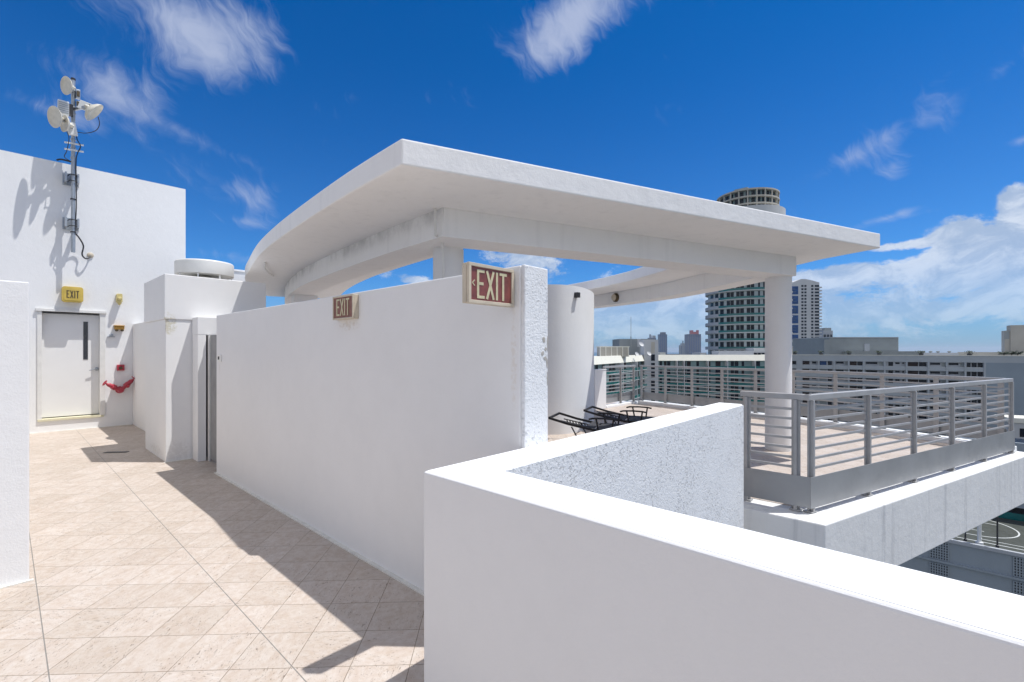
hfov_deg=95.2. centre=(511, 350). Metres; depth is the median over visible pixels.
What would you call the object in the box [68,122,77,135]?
radio unit
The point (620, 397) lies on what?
railing
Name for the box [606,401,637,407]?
kerb
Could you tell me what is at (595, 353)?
ocean
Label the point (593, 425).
sun lounger
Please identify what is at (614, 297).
bulkhead lamp
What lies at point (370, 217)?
canopy
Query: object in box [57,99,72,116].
radio unit
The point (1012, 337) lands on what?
roof room
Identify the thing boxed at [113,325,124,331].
emergency light
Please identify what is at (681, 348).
distant tower
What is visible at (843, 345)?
grey block
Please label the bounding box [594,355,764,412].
balcony building
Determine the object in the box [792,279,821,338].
blue white tower
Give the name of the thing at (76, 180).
cable
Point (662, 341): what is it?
distant tower
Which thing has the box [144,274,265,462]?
service block
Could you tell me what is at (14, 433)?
side wall
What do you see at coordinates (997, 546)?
court pole
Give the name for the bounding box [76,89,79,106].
radio unit
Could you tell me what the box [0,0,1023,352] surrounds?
sky
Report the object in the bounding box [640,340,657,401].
stair pier
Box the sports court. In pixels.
[953,517,1023,552]
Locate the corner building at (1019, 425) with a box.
[994,414,1023,438]
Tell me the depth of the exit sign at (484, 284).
2.38 m
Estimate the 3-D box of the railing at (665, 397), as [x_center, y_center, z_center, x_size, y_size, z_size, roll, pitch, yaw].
[6.021,0.975,10.900,0.461,1.080,7.866,0,0,-30]
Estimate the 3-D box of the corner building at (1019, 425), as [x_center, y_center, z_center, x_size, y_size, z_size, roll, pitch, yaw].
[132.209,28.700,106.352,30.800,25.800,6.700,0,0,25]
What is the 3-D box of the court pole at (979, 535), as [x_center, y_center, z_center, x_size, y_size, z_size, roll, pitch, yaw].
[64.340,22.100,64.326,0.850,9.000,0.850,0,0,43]
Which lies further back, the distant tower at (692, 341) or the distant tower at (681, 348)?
the distant tower at (681, 348)
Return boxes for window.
[715,361,720,365]
[751,190,754,204]
[908,362,917,365]
[908,371,917,373]
[1020,428,1023,436]
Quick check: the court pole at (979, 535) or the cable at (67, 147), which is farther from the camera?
the court pole at (979, 535)
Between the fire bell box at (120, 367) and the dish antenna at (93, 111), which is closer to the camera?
the dish antenna at (93, 111)
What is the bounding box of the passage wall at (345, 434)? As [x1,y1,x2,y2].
[214,265,547,595]
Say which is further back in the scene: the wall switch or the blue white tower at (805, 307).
the blue white tower at (805, 307)
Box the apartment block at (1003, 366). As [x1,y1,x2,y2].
[761,354,1023,435]
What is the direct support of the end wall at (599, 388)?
on the floor
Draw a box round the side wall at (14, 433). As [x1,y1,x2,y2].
[0,280,33,588]
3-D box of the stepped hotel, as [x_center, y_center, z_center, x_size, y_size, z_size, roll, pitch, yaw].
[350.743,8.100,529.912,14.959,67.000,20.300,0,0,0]
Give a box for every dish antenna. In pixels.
[47,106,64,127]
[60,76,75,94]
[60,115,73,131]
[73,104,102,120]
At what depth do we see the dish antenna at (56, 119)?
8.88 m
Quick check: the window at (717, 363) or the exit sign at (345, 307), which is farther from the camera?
the window at (717, 363)
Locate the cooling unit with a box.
[596,346,629,356]
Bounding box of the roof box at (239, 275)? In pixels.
[230,269,245,281]
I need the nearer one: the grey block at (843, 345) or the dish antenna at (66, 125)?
the dish antenna at (66, 125)
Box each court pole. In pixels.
[975,524,983,544]
[995,516,998,547]
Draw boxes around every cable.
[64,131,71,161]
[75,136,80,230]
[76,234,90,258]
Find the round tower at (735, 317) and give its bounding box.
[705,187,792,354]
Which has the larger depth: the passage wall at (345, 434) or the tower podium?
the tower podium
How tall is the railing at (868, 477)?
1.165 m
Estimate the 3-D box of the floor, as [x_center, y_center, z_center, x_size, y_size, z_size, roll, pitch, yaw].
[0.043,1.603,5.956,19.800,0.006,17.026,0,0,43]
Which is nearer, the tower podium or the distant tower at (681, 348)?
the tower podium
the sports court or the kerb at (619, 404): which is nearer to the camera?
the kerb at (619, 404)
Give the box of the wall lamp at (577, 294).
[574,291,579,299]
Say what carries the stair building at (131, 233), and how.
on the floor
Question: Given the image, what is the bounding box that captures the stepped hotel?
[819,328,832,336]
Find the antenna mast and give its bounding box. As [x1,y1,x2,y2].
[62,77,83,252]
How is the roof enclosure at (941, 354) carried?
on the apartment block at (1003, 366)
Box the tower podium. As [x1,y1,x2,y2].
[712,348,764,354]
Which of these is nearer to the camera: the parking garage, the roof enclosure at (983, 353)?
the parking garage
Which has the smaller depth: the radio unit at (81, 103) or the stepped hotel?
the radio unit at (81, 103)
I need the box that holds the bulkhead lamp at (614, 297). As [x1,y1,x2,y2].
[611,293,618,301]
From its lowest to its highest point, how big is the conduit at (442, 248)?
3.070 m
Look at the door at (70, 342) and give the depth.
9.49 m
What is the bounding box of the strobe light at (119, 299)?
[116,294,122,304]
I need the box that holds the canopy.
[245,139,879,451]
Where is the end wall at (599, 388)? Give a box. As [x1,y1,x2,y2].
[594,369,606,409]
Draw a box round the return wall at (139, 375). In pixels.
[133,322,144,430]
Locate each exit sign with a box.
[61,286,82,302]
[333,294,358,319]
[462,262,513,306]
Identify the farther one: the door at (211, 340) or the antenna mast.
the antenna mast
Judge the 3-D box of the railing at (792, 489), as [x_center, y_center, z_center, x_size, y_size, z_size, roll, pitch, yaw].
[2.717,1.018,4.835,0.655,1.165,0.088,0,0,43]
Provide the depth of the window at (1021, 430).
109.16 m
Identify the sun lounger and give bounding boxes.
[548,412,624,435]
[583,406,654,423]
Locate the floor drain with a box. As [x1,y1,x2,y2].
[103,451,128,452]
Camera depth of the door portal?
6.76 m
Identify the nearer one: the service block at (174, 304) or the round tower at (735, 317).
the service block at (174, 304)
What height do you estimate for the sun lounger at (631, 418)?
0.519 m
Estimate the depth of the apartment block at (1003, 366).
146.74 m
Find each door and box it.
[42,313,98,417]
[206,335,216,461]
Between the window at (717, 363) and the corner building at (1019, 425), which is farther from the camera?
the window at (717, 363)
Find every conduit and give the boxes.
[264,262,273,276]
[434,208,444,277]
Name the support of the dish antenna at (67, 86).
attached to the antenna mast
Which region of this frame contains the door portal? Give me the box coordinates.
[192,317,216,461]
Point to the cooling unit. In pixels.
(622, 351)
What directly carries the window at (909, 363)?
in the apartment block at (1003, 366)
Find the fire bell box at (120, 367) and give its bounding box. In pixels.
[117,365,124,370]
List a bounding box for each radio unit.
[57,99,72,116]
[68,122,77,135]
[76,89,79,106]
[78,100,92,109]
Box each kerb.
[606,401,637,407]
[638,400,1016,452]
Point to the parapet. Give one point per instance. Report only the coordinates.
(634, 552)
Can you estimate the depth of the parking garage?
63.89 m
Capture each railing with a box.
[603,365,635,405]
[639,365,1006,438]
[740,391,810,511]
[803,378,1014,513]
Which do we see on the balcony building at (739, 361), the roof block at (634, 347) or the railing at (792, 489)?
the roof block at (634, 347)
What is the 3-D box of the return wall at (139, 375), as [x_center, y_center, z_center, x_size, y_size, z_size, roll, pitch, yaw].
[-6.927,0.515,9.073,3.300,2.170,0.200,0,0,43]
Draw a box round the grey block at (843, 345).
[792,337,924,354]
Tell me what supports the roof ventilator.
on the service block at (174, 304)
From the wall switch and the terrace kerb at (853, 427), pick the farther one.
the terrace kerb at (853, 427)
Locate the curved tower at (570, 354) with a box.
[548,284,593,434]
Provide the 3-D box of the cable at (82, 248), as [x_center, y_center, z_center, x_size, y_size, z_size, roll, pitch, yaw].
[-8.683,-2.108,9.463,0.060,0.503,0.324,0,0,10]
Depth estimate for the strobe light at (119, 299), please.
9.85 m
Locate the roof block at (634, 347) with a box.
[612,339,654,354]
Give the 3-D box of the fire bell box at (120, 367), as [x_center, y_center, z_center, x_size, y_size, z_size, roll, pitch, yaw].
[-8.325,0.362,9.941,0.085,0.125,0.125,0,0,43]
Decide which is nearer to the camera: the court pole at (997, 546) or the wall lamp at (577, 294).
the wall lamp at (577, 294)
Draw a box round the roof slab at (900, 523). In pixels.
[615,401,1023,565]
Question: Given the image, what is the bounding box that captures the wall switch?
[217,355,221,361]
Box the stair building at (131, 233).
[0,150,185,433]
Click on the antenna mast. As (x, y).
(68, 179)
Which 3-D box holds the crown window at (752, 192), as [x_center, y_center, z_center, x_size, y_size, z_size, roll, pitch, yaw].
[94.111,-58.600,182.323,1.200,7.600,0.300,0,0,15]
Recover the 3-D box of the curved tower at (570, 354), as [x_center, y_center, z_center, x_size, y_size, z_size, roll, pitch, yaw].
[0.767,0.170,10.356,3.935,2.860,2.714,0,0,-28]
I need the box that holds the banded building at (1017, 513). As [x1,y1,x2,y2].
[959,437,1023,521]
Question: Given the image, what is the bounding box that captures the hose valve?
[102,376,134,392]
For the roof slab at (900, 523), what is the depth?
5.18 m
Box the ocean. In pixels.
[594,352,707,355]
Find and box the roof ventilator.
[174,258,233,279]
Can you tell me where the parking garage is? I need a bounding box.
[898,539,1023,595]
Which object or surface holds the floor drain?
on the floor
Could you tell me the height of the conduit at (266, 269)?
0.049 m
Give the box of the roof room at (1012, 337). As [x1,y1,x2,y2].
[1001,325,1023,351]
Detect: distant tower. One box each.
[658,332,666,353]
[679,341,683,354]
[684,330,700,354]
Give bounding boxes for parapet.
[424,402,1023,681]
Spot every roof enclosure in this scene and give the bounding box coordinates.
[923,353,958,354]
[958,352,1023,355]
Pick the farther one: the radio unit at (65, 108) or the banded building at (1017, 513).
the banded building at (1017, 513)
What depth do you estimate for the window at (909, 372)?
147.43 m
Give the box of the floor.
[0,402,948,681]
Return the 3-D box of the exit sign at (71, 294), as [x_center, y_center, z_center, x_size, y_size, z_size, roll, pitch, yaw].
[-8.806,-1.123,9.359,0.166,0.305,0.313,0,0,43]

